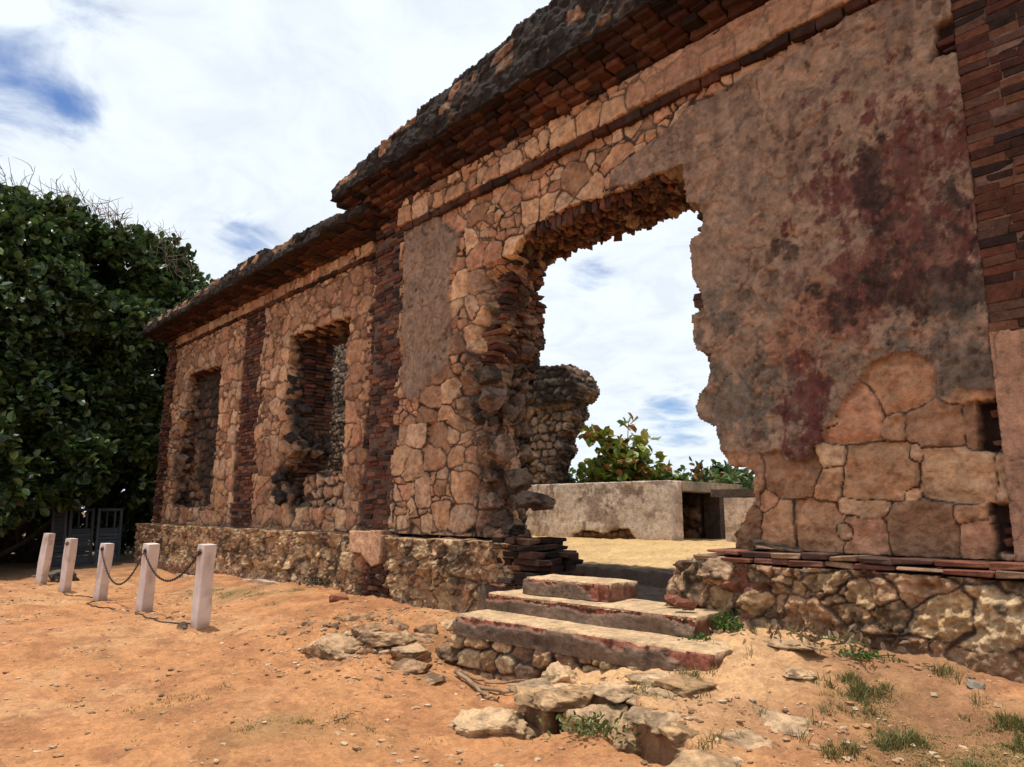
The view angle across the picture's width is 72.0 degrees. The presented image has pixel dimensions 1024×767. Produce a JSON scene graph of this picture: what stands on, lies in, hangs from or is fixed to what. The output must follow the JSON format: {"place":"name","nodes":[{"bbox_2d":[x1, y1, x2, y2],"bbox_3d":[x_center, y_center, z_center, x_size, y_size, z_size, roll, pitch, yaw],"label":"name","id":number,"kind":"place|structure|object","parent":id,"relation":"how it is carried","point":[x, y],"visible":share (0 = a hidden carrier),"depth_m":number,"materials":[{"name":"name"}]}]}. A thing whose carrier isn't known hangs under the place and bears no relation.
{"place":"outdoors","nodes":[
{"label":"outdoors","id":0,"kind":"place"},
{"bbox_2d":[0,0,754,511],"label":"sky","id":1,"kind":"structure","parent":0,"point":[234,125],"materials":[{"name":"white"}]},
{"bbox_2d":[0,512,1023,766],"bbox_3d":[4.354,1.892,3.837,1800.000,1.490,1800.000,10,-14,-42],"label":"ground","id":2,"kind":"structure","parent":0,"point":[644,564],"depth_m":5.34,"materials":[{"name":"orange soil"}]},
{"bbox_2d":[34,533,55,584],"bbox_3d":[-9.458,3.631,14.252,0.169,1.180,0.168,0,-11,17],"label":"post","id":3,"kind":"object","parent":2,"relation":"on","point":[45,558],"visible":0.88,"depth_m":14.21,"materials":[{"name":"white concrete"}]},
{"bbox_2d":[23,513,87,552],"bbox_3d":[-16.254,5.125,24.900,3.116,2.000,2.630,-3,-11,18],"label":"scrub","id":4,"kind":"object","parent":2,"relation":"on","point":[35,538],"visible":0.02,"depth_m":24.25,"materials":[{"name":"green plant"}]},
{"bbox_2d":[50,509,67,567],"bbox_3d":[-11.966,4.078,18.594,0.354,1.497,0.067,6,-15,-40],"label":"panel","id":5,"kind":"object","parent":2,"relation":"on","point":[58,523],"visible":0.78,"depth_m":18.59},
{"bbox_2d":[48,570,79,581],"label":"boulder","id":6,"kind":"object","parent":2,"relation":"on","point":[53,576],"visible":0.4,"depth_m":14.86,"materials":[{"name":"grey stone"}]},
{"bbox_2d":[58,538,77,591],"bbox_3d":[-8.667,3.615,13.721,0.169,1.170,0.196,0,-9,23],"label":"post","id":7,"kind":"object","parent":2,"relation":"on","point":[68,560],"visible":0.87,"depth_m":13.69,"materials":[{"name":"white concrete"}]},
{"bbox_2d":[63,592,92,597],"bbox_3d":[-8.136,3.957,13.155,1.378,0.045,0.122,-7,-13,35],"label":"chain","id":8,"kind":"object","parent":2,"relation":"on","point":[77,595],"visible":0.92,"depth_m":13.11,"materials":[{"name":"black metal"}]},
{"bbox_2d":[68,508,94,565],"bbox_3d":[-11.595,4.118,18.941,0.592,1.505,0.066,7,-16,-39],"label":"panel","id":9,"kind":"object","parent":2,"relation":"on","point":[81,538],"visible":0.7,"depth_m":18.95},
{"bbox_2d":[93,543,113,600],"bbox_3d":[-7.450,3.508,12.822,0.180,1.170,0.204,-2,-11,28],"label":"post","id":10,"kind":"object","parent":2,"relation":"on","point":[101,586],"visible":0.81,"depth_m":12.79,"materials":[{"name":"white concrete"}]},
{"bbox_2d":[87,600,128,610],"bbox_3d":[-6.705,3.646,11.537,0.327,0.117,2.525,9,-13,-38],"label":"chain","id":11,"kind":"object","parent":2,"relation":"on","point":[102,607],"visible":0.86,"depth_m":11.31,"materials":[{"name":"black metal"}]},
{"bbox_2d":[94,508,122,563],"bbox_3d":[-11.103,4.194,19.399,0.620,1.494,0.068,8,-16,-39],"label":"panel","id":12,"kind":"object","parent":2,"relation":"on","point":[109,537],"visible":0.85,"depth_m":19.41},
{"bbox_2d":[0,155,217,563],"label":"sea grape tree","id":13,"kind":"object","parent":2,"relation":"on","point":[82,358],"visible":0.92,"depth_m":19.72,"materials":[{"name":"green plant"}]},
{"bbox_2d":[80,525,137,554],"bbox_3d":[-14.296,5.130,25.432,3.252,2.227,2.993,10,-14,-42],"label":"scrub","id":14,"kind":"object","parent":2,"relation":"on","point":[128,539],"visible":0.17,"depth_m":25.21,"materials":[{"name":"green plant"}]},
{"bbox_2d":[135,543,159,611],"bbox_3d":[-5.587,3.050,10.772,0.185,1.180,0.204,-1,-8,34],"label":"post","id":15,"kind":"object","parent":2,"relation":"on","point":[145,596],"visible":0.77,"depth_m":10.73,"materials":[{"name":"white concrete"}]},
{"bbox_2d":[100,549,144,584],"bbox_3d":[-6.543,3.042,11.741,0.041,0.626,2.840,10,-14,-40],"label":"chain","id":16,"kind":"object","parent":15,"relation":"hanging from","point":[126,580],"visible":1,"depth_m":11.62,"materials":[{"name":"grey metal"}]},
{"bbox_2d":[143,551,198,581],"bbox_3d":[-4.736,2.492,9.687,0.041,0.467,2.774,9,-13,-39],"label":"chain","id":17,"kind":"object","parent":15,"relation":"hanging from","point":[172,579],"visible":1,"depth_m":9.54,"materials":[{"name":"grey metal"}]},
{"bbox_2d":[135,611,189,623],"bbox_3d":[-4.847,3.187,9.554,0.277,0.125,2.506,10,-14,-41],"label":"chain","id":18,"kind":"object","parent":2,"relation":"on","point":[155,619],"visible":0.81,"depth_m":9.06,"materials":[{"name":"black metal"}]},
{"bbox_2d":[177,621,187,629],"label":"boulder","id":19,"kind":"object","parent":2,"relation":"on","point":[183,625],"visible":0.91,"depth_m":8.59,"materials":[{"name":"stone"}]},
{"bbox_2d":[190,544,216,629],"bbox_3d":[-3.821,2.581,8.685,0.174,1.170,0.200,-4,-10,40],"label":"post","id":20,"kind":"object","parent":2,"relation":"on","point":[202,599],"visible":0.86,"depth_m":8.65,"materials":[{"name":"white concrete"}]},
{"bbox_2d":[283,575,339,586],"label":"weed","id":21,"kind":"object","parent":2,"relation":"on","point":[316,580],"visible":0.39,"depth_m":11.34,"materials":[{"name":"green plant"}]},
{"bbox_2d":[301,631,360,660],"bbox_3d":[-1.744,2.658,6.993,0.508,0.339,0.630,10,-14,-42],"label":"boulder","id":22,"kind":"object","parent":2,"relation":"on","point":[334,645],"visible":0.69,"depth_m":6.91,"materials":[{"name":"beige stone"}]},
{"bbox_2d":[329,592,348,601],"bbox_3d":[-2.346,2.904,9.547,0.250,0.125,0.190,4,-11,-21],"label":"brick","id":23,"kind":"object","parent":2,"relation":"on","point":[337,597],"visible":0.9,"depth_m":9.48,"materials":[{"name":"red brick"}]},
{"bbox_2d":[334,710,363,721],"bbox_3d":[-1.201,2.420,5.135,0.054,0.032,0.313,-5,-12,29],"label":"stick","id":24,"kind":"object","parent":2,"relation":"on","point":[344,717],"visible":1,"depth_m":5.14,"materials":[{"name":"brown wood"}]},
{"bbox_2d":[359,630,402,647],"bbox_3d":[-1.325,2.579,7.115,0.518,0.153,0.355,0,-11,3],"label":"boulder","id":25,"kind":"object","parent":2,"relation":"on","point":[381,638],"visible":0.97,"depth_m":6.98,"materials":[{"name":"beige stone"}]},
{"bbox_2d":[343,613,454,684],"bbox_3d":[-1.276,2.696,7.256,1.506,0.442,2.254,0,-11,2],"label":"rock bank","id":26,"kind":"object","parent":2,"relation":"on","point":[409,665],"visible":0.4,"depth_m":7.33,"materials":[{"name":"beige stone"}]},
{"bbox_2d":[388,642,431,659],"bbox_3d":[-0.993,2.646,6.883,0.430,0.188,0.369,10,-14,-42],"label":"boulder","id":27,"kind":"object","parent":2,"relation":"on","point":[416,651],"visible":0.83,"depth_m":6.80,"materials":[{"name":"beige stone"}]},
{"bbox_2d":[196,613,630,713],"bbox_3d":[-0.826,2.646,6.654,5.182,0.524,1.858,-8,-14,39],"label":"rubble","id":28,"kind":"object","parent":2,"relation":"on","point":[382,651],"visible":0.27,"depth_m":6.95,"materials":[{"name":"brown stone"}]},
{"bbox_2d":[436,643,458,662],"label":"boulder","id":29,"kind":"object","parent":2,"relation":"on","point":[444,651],"visible":0.5,"depth_m":6.89,"materials":[{"name":"brown stone"}]},
{"bbox_2d":[324,343,599,484],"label":"back wall","id":30,"kind":"structure","parent":2,"relation":"on","point":[566,395],"depth_m":16.60,"materials":[{"name":"stone"}]},
{"bbox_2d":[454,669,511,693],"bbox_3d":[-0.247,2.601,6.126,0.238,0.077,0.935,10,-14,-42],"label":"stick","id":31,"kind":"object","parent":2,"relation":"on","point":[457,672],"visible":0.71,"depth_m":5.98,"materials":[{"name":"brown wood"}]},
{"bbox_2d":[470,682,499,700],"bbox_3d":[-0.245,2.575,5.888,0.070,0.057,0.546,5,-12,-25],"label":"stick","id":32,"kind":"object","parent":2,"relation":"on","point":[478,689],"visible":1,"depth_m":5.80,"materials":[{"name":"brown wood"}]},
{"bbox_2d":[460,670,524,683],"bbox_3d":[-0.217,2.632,6.287,0.782,0.055,0.218,-7,-13,35],"label":"stick","id":33,"kind":"object","parent":2,"relation":"on","point":[478,679],"visible":0.89,"depth_m":6.17,"materials":[{"name":"brown wood"}]},
{"bbox_2d":[452,706,539,739],"bbox_3d":[-0.096,2.414,4.977,0.460,0.226,0.683,37,-38,-73],"label":"boulder","id":34,"kind":"object","parent":2,"relation":"on","point":[484,722],"visible":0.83,"depth_m":4.87,"materials":[{"name":"beige stone"}]},
{"bbox_2d":[541,661,579,683],"bbox_3d":[0.383,2.336,5.505,0.323,0.301,0.334,6,-12,-28],"label":"boulder","id":35,"kind":"object","parent":2,"relation":"on","point":[555,672],"visible":0.59,"depth_m":5.46,"materials":[{"name":"beige stone"}]},
{"bbox_2d":[132,0,1023,683],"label":"ruined building","id":36,"kind":"structure","parent":2,"relation":"on","point":[844,178],"depth_m":7.07,"materials":[{"name":"stone"}]},
{"bbox_2d":[569,467,586,483],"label":"green bush","id":37,"kind":"object","parent":2,"relation":"on","point":[573,480],"depth_m":18.29,"materials":[{"name":"green plant"}]},
{"bbox_2d":[536,696,640,748],"bbox_3d":[0.464,2.090,4.367,0.592,0.245,0.730,5,-11,-21],"label":"weed","id":38,"kind":"object","parent":2,"relation":"on","point":[589,724],"visible":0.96,"depth_m":4.36,"materials":[{"name":"green plant"}]},
{"bbox_2d":[449,574,733,682],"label":"stone steps","id":39,"kind":"structure","parent":2,"relation":"on","point":[535,627],"depth_m":6.24,"materials":[{"name":"stone"}]},
{"bbox_2d":[664,594,680,603],"bbox_3d":[1.444,1.934,6.288,0.115,0.106,0.184,10,-14,-42],"label":"brick","id":40,"kind":"object","parent":39,"relation":"on","point":[669,598],"visible":0.64,"depth_m":6.26,"materials":[{"name":"red brick"}]},
{"bbox_2d":[673,597,697,609],"bbox_3d":[1.458,1.861,5.958,0.204,0.100,0.126,-7,-13,34],"label":"brick","id":41,"kind":"object","parent":39,"relation":"on","point":[685,603],"visible":1,"depth_m":5.93,"materials":[{"name":"red brick"}]},
{"bbox_2d":[561,702,640,755],"bbox_3d":[0.612,2.284,4.565,0.446,0.377,0.656,10,-14,-42],"label":"boulder","id":42,"kind":"object","parent":2,"relation":"on","point":[612,712],"visible":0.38,"depth_m":4.53,"materials":[{"name":"beige stone"}]},
{"bbox_2d":[575,412,672,482],"bbox_3d":[2.602,2.061,16.269,2.862,2.917,1.862,-7,-13,35],"label":"almond bush","id":43,"kind":"object","parent":2,"relation":"on","point":[619,460],"visible":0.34,"depth_m":16.00,"materials":[{"name":"green plant"}]},
{"bbox_2d":[525,480,742,539],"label":"wall","id":44,"kind":"structure","parent":2,"relation":"on","point":[662,510],"depth_m":12.67,"materials":[{"name":"paint"}]},
{"bbox_2d":[506,671,812,766],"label":"bedrock ledge","id":45,"kind":"object","parent":2,"relation":"on","point":[543,694],"visible":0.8,"depth_m":4.58,"materials":[{"name":"beige stone"}]},
{"bbox_2d":[655,470,690,480],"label":"green bush","id":46,"kind":"object","parent":2,"relation":"on","point":[678,476],"visible":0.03,"depth_m":15.74,"materials":[{"name":"green plant"}]},
{"bbox_2d":[676,626,710,641],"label":"weed","id":47,"kind":"object","parent":2,"relation":"on","point":[701,635],"visible":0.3,"depth_m":5.60,"materials":[{"name":"green plant"}]},
{"bbox_2d":[661,456,754,488],"bbox_3d":[4.033,2.410,14.841,1.547,1.820,2.886,10,-14,-42],"label":"green bush","id":48,"kind":"object","parent":2,"relation":"on","point":[699,475],"visible":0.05,"depth_m":14.84,"materials":[{"name":"green plant"}]},
{"bbox_2d":[707,460,754,488],"bbox_3d":[4.267,2.245,13.371,1.504,1.616,1.745,10,-14,-42],"label":"green bush","id":49,"kind":"object","parent":2,"relation":"on","point":[730,477],"visible":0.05,"depth_m":13.45,"materials":[{"name":"green plant"}]},
{"bbox_2d":[708,606,753,631],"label":"weed","id":50,"kind":"object","parent":2,"relation":"on","point":[724,624],"visible":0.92,"depth_m":5.77,"materials":[{"name":"green plant"}]},
{"bbox_2d":[710,489,754,541],"bbox_3d":[3.926,2.248,11.578,0.713,1.016,1.060,10,-14,-42],"label":"wall stub","id":51,"kind":"object","parent":2,"relation":"on","point":[738,503],"depth_m":11.44,"materials":[{"name":"paint"}]},
{"bbox_2d":[761,638,827,649],"bbox_3d":[2.019,1.932,5.221,0.208,0.068,0.604,7,-12,-31],"label":"flat stone","id":52,"kind":"object","parent":2,"relation":"on","point":[786,644],"visible":0.84,"depth_m":5.13,"materials":[{"name":"beige stone"}]},
{"bbox_2d":[782,666,816,679],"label":"flat stone","id":53,"kind":"object","parent":2,"relation":"on","point":[791,672],"visible":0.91,"depth_m":4.67,"materials":[{"name":"beige stone"}]},
{"bbox_2d":[713,616,945,659],"bbox_3d":[2.303,1.847,5.189,1.087,0.176,1.311,6,-12,-28],"label":"weed","id":54,"kind":"object","parent":2,"relation":"on","point":[846,638],"visible":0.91,"depth_m":5.11,"materials":[{"name":"green plant"}]},
{"bbox_2d":[831,644,900,662],"bbox_3d":[2.452,1.889,4.894,0.307,0.119,0.445,10,-14,-42],"label":"weed","id":55,"kind":"object","parent":2,"relation":"on","point":[859,655],"visible":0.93,"depth_m":4.88,"materials":[{"name":"green plant"}]},
{"bbox_2d":[966,679,984,689],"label":"flat stone","id":56,"kind":"object","parent":2,"relation":"on","point":[972,684],"visible":0.94,"depth_m":4.32,"materials":[{"name":"grey stone"}]},
{"bbox_2d":[67,576,1023,766],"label":"grass","id":57,"kind":"structure","parent":0,"point":[899,739],"depth_m":3.97,"materials":[{"name":"green plant"}]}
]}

